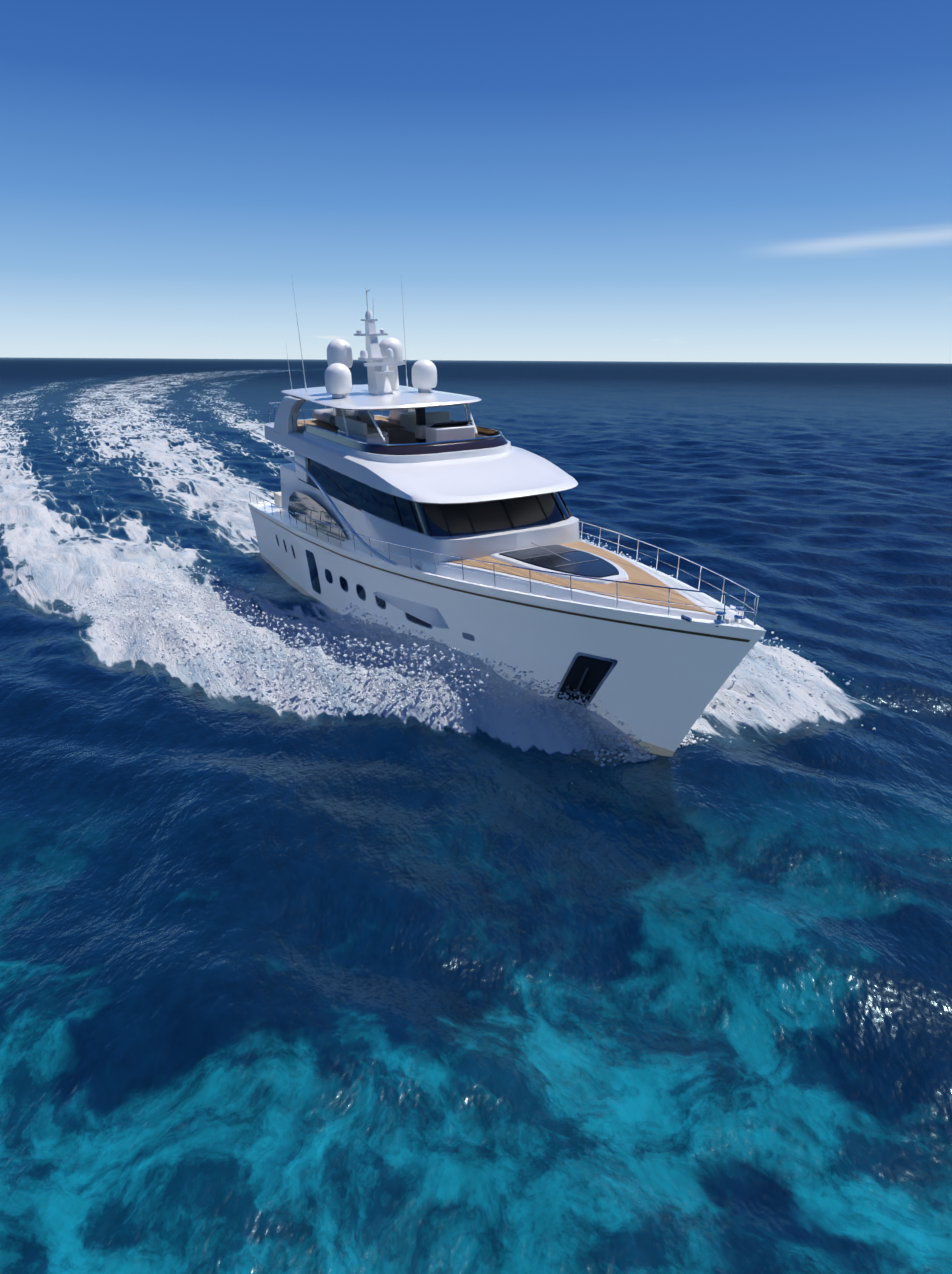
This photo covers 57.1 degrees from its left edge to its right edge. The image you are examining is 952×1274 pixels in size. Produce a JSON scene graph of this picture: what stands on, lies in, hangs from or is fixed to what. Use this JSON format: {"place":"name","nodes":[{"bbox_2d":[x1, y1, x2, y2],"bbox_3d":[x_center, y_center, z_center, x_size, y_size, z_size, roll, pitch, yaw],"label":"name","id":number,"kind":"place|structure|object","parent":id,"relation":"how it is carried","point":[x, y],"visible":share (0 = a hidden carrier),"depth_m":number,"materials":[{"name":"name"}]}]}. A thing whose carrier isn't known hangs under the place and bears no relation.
{"place":"outdoors","nodes":[
{"label":"outdoors","id":0,"kind":"place"},
{"bbox_2d":[306,420,501,445],"bbox_3d":[-2.717,-8.027,33.849,5.494,0.056,7.877,-11,23,-26],"label":"fly cap rail","id":1,"kind":"object","parent":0,"point":[414,443],"visible":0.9,"depth_m":30.86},
{"bbox_2d":[0,357,951,1273],"bbox_3d":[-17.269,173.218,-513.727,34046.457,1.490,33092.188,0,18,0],"label":"ocean","id":2,"kind":"structure","parent":0,"point":[370,993],"depth_m":16.98,"materials":[{"name":"liquid"}]},
{"bbox_2d":[0,369,898,755],"bbox_3d":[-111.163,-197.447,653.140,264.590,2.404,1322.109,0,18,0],"label":"wake foam","id":3,"kind":"object","parent":2,"relation":"on","point":[54,567],"visible":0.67,"depth_m":33.48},
{"bbox_2d":[62,533,907,783],"bbox_3d":[0.192,-0.786,32.365,26.909,2.597,25.544,-9,20,-26],"label":"bow spray","id":4,"kind":"object","parent":2,"relation":"on","point":[631,753],"visible":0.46,"depth_m":26.18,"materials":[{"name":"white liquid"}]},
{"bbox_2d":[248,500,765,755],"bbox_3d":[-1.192,-1.833,33.278,7.500,6.700,32.000,-11,23,-26],"label":"hull","id":5,"kind":"object","parent":2,"relation":"on","point":[657,690],"visible":0.42,"depth_m":23.68,"materials":[{"name":"paint"}]},
{"bbox_2d":[251,537,257,545],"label":"swim platform","id":6,"kind":"structure","parent":5,"relation":"on","point":[254,540],"depth_m":46.70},
{"bbox_2d":[274,492,281,506],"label":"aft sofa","id":7,"kind":"object","parent":5,"relation":"on","point":[277,499],"visible":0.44,"depth_m":43.67,"materials":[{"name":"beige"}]},
{"bbox_2d":[288,491,346,540],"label":"saloon windows","id":8,"kind":"structure","parent":5,"relation":"on","point":[303,504],"depth_m":36.03,"materials":[{"name":"clear glass"}]},
{"bbox_2d":[284,456,397,565],"bbox_3d":[-2.414,-5.601,34.223,7.210,1.982,12.007,-11,23,-26],"label":"trim strip","id":9,"kind":"object","parent":5,"relation":"on","point":[351,529],"visible":0.42,"depth_m":31.60,"materials":[{"name":"silver metal"}]},
{"bbox_2d":[276,536,430,626],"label":"hull windows","id":10,"kind":"structure","parent":5,"relation":"in","point":[315,581],"depth_m":34.45,"materials":[{"name":"black glass"}]},
{"bbox_2d":[280,463,579,628],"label":"deck house","id":11,"kind":"structure","parent":5,"relation":"on","point":[367,524],"depth_m":28.36,"materials":[{"name":"white plastic"}]},
{"bbox_2d":[264,415,577,504],"bbox_3d":[-2.990,-7.402,34.661,6.480,0.820,18.250,-11,23,-26],"label":"upper deck overhang","id":12,"kind":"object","parent":11,"relation":"on","point":[514,472],"depth_m":29.00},
{"bbox_2d":[294,451,307,481],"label":"aft pillars","id":13,"kind":"structure","parent":12,"relation":"on","point":[302,460],"depth_m":36.52,"materials":[{"name":"white plastic"}]},
{"bbox_2d":[313,408,373,425],"bbox_3d":[-6.045,-10.012,39.812,2.132,0.457,4.065,-11,23,-26],"label":"sofa","id":14,"kind":"object","parent":12,"relation":"on","point":[326,416],"visible":0.71,"depth_m":39.08,"materials":[{"name":"grey fabric"}]},
{"bbox_2d":[333,408,346,415],"bbox_3d":[-6.248,-10.302,40.108,0.500,0.500,0.500,-11,23,-26],"label":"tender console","id":15,"kind":"object","parent":14,"relation":"on","point":[337,411],"visible":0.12,"depth_m":39.89,"materials":[{"name":"white plastic"}]},
{"bbox_2d":[273,396,414,435],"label":"radar arch","id":16,"kind":"structure","parent":12,"relation":"on","point":[285,413],"depth_m":37.54,"materials":[{"name":"white plastic"}]},
{"bbox_2d":[273,415,416,443],"bbox_3d":[-4.027,-8.440,36.348,5.300,0.050,13.050,-11,23,-26],"label":"fly deck teak","id":17,"kind":"object","parent":12,"relation":"on","point":[398,436],"visible":0.1,"depth_m":37.87,"materials":[{"name":"brown wood"}]},
{"bbox_2d":[370,423,404,436],"bbox_3d":[-3.454,-7.942,34.233,0.800,0.645,1.600,-11,23,-26],"label":"table","id":18,"kind":"object","parent":17,"relation":"on","point":[386,426],"visible":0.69,"depth_m":34.08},
{"bbox_2d":[338,411,474,443],"bbox_3d":[-2.923,-8.072,34.365,4.100,0.820,6.200,-11,23,-26],"label":"flybridge seating","id":19,"kind":"object","parent":17,"relation":"on","point":[448,433],"visible":0.4,"depth_m":32.35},
{"bbox_2d":[335,411,449,438],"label":"fly cushions","id":20,"kind":"object","parent":19,"relation":"on","point":[359,428],"visible":0.73,"depth_m":33.31,"materials":[{"name":"fabric"}]},
{"bbox_2d":[282,384,481,410],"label":"hardtop roof","id":21,"kind":"structure","parent":12,"relation":"on","point":[359,398],"depth_m":33.50,"materials":[{"name":"white plastic"}]},
{"bbox_2d":[285,275,407,391],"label":"whip antennas","id":22,"kind":"object","parent":21,"relation":"on","point":[301,351],"visible":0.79,"depth_m":37.44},
{"bbox_2d":[354,289,405,394],"bbox_3d":[-3.916,-11.742,34.771,1.700,4.001,2.125,-11,23,-26],"label":"mast","id":23,"kind":"object","parent":21,"relation":"on","point":[378,371],"visible":1,"depth_m":35.02,"materials":[{"name":"white metal"}]},
{"bbox_2d":[325,337,436,397],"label":"satellite domes","id":24,"kind":"structure","parent":21,"relation":"on","point":[338,381],"depth_m":35.30,"materials":[{"name":"white plastic"}]},
{"bbox_2d":[304,431,510,462],"bbox_3d":[-2.587,-7.546,33.782,5.768,0.311,8.399,-11,23,-26],"label":"fly coaming","id":25,"kind":"object","parent":12,"relation":"on","point":[505,448],"visible":0.54,"depth_m":30.45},
{"bbox_2d":[305,421,507,454],"bbox_3d":[-2.615,-7.804,33.733,5.600,0.309,8.300,-11,23,-26],"label":"flybridge windscreen","id":26,"kind":"object","parent":25,"relation":"on","point":[497,441],"visible":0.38,"depth_m":30.68,"materials":[{"name":"black glass"}]},
{"bbox_2d":[341,404,477,441],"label":"hardtop supports","id":27,"kind":"object","parent":12,"relation":"on","point":[383,438],"visible":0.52,"depth_m":32.40,"materials":[{"name":"silver metal"}]},
{"bbox_2d":[415,408,425,442],"bbox_3d":[-2.101,-8.100,33.373,0.300,1.500,0.300,-11,23,-26],"label":"post","id":28,"kind":"object","parent":12,"relation":"on","point":[420,417],"visible":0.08,"depth_m":33.18,"materials":[{"name":"grey metal"}]},
{"bbox_2d":[431,420,472,426],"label":"countertop","id":29,"kind":"structure","parent":12,"relation":"on","point":[452,423],"depth_m":32.19,"materials":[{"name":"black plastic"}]},
{"bbox_2d":[298,458,570,536],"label":"windows","id":30,"kind":"structure","parent":11,"relation":"on","point":[490,516],"depth_m":28.29,"materials":[{"name":"black glass"}]},
{"bbox_2d":[393,492,571,536],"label":"mullions","id":31,"kind":"object","parent":30,"relation":"attached to","point":[469,516],"visible":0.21,"depth_m":27.87,"materials":[{"name":"grey metal"}]},
{"bbox_2d":[275,534,617,706],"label":"window frames","id":32,"kind":"structure","parent":5,"relation":"attached to","point":[470,637],"depth_m":24.38,"materials":[{"name":"black metal"}]},
{"bbox_2d":[251,508,749,641],"bbox_3d":[-1.141,-3.444,32.544,7.431,1.477,31.074,-9,20,-27],"label":"rub rail","id":33,"kind":"object","parent":5,"relation":"on","point":[641,625],"visible":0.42,"depth_m":22.93,"materials":[{"name":"brown"}]},
{"bbox_2d":[249,402,759,626],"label":"rails","id":34,"kind":"object","parent":5,"relation":"on","point":[755,609],"visible":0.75,"depth_m":23.36,"materials":[{"name":"silver metal"}]},
{"bbox_2d":[421,540,732,623],"bbox_3d":[3.282,-1.448,24.325,5.775,1.177,10.688,-11,23,-26],"label":"bulwark","id":35,"kind":"object","parent":5,"relation":"on","point":[542,589],"visible":0.4,"depth_m":23.48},
{"bbox_2d":[413,566,745,626],"bbox_3d":[3.195,-1.591,24.481,5.866,1.093,11.246,-9,20,-27],"label":"mooring hardware","id":36,"kind":"object","parent":5,"relation":"on","point":[738,618],"visible":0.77,"depth_m":19.79,"materials":[{"name":"silver metal"}]},
{"bbox_2d":[448,541,715,614],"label":"teak deck","id":37,"kind":"structure","parent":5,"relation":"on","point":[636,574],"depth_m":23.35,"materials":[{"name":"brown wood"}]},
{"bbox_2d":[490,544,628,583],"bbox_3d":[2.643,-2.105,25.356,2.558,0.271,4.793,-9,20,-26],"label":"sunpad surround","id":38,"kind":"object","parent":37,"relation":"on","point":[623,575],"visible":0.4,"depth_m":24.31,"materials":[{"name":"white plastic"}]},
{"bbox_2d":[499,544,618,577],"bbox_3d":[2.615,-2.184,25.379,2.118,0.198,4.238,-9,20,-26],"label":"dark foredeck panel","id":39,"kind":"object","parent":38,"relation":"on","point":[600,568],"visible":0.92,"depth_m":25.25,"materials":[{"name":"blue"}]},
{"bbox_2d":[523,543,597,566],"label":"panel seams","id":40,"kind":"object","parent":38,"relation":"on","point":[557,555],"visible":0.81,"depth_m":25.79,"materials":[{"name":"grey"}]},
{"bbox_2d":[557,656,611,704],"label":"anchor pockets","id":41,"kind":"object","parent":5,"relation":"on","point":[597,671],"visible":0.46,"depth_m":23.45,"materials":[{"name":"black metal"}]},
{"bbox_2d":[566,666,589,696],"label":"anchors","id":42,"kind":"object","parent":41,"relation":"on","point":[580,684],"visible":0.52,"depth_m":23.68,"materials":[{"name":"silver metal"}]},
{"bbox_2d":[0,0,951,363],"label":"sky","id":43,"kind":"structure","parent":0,"point":[540,180],"materials":[{"name":"blue"}]}
]}

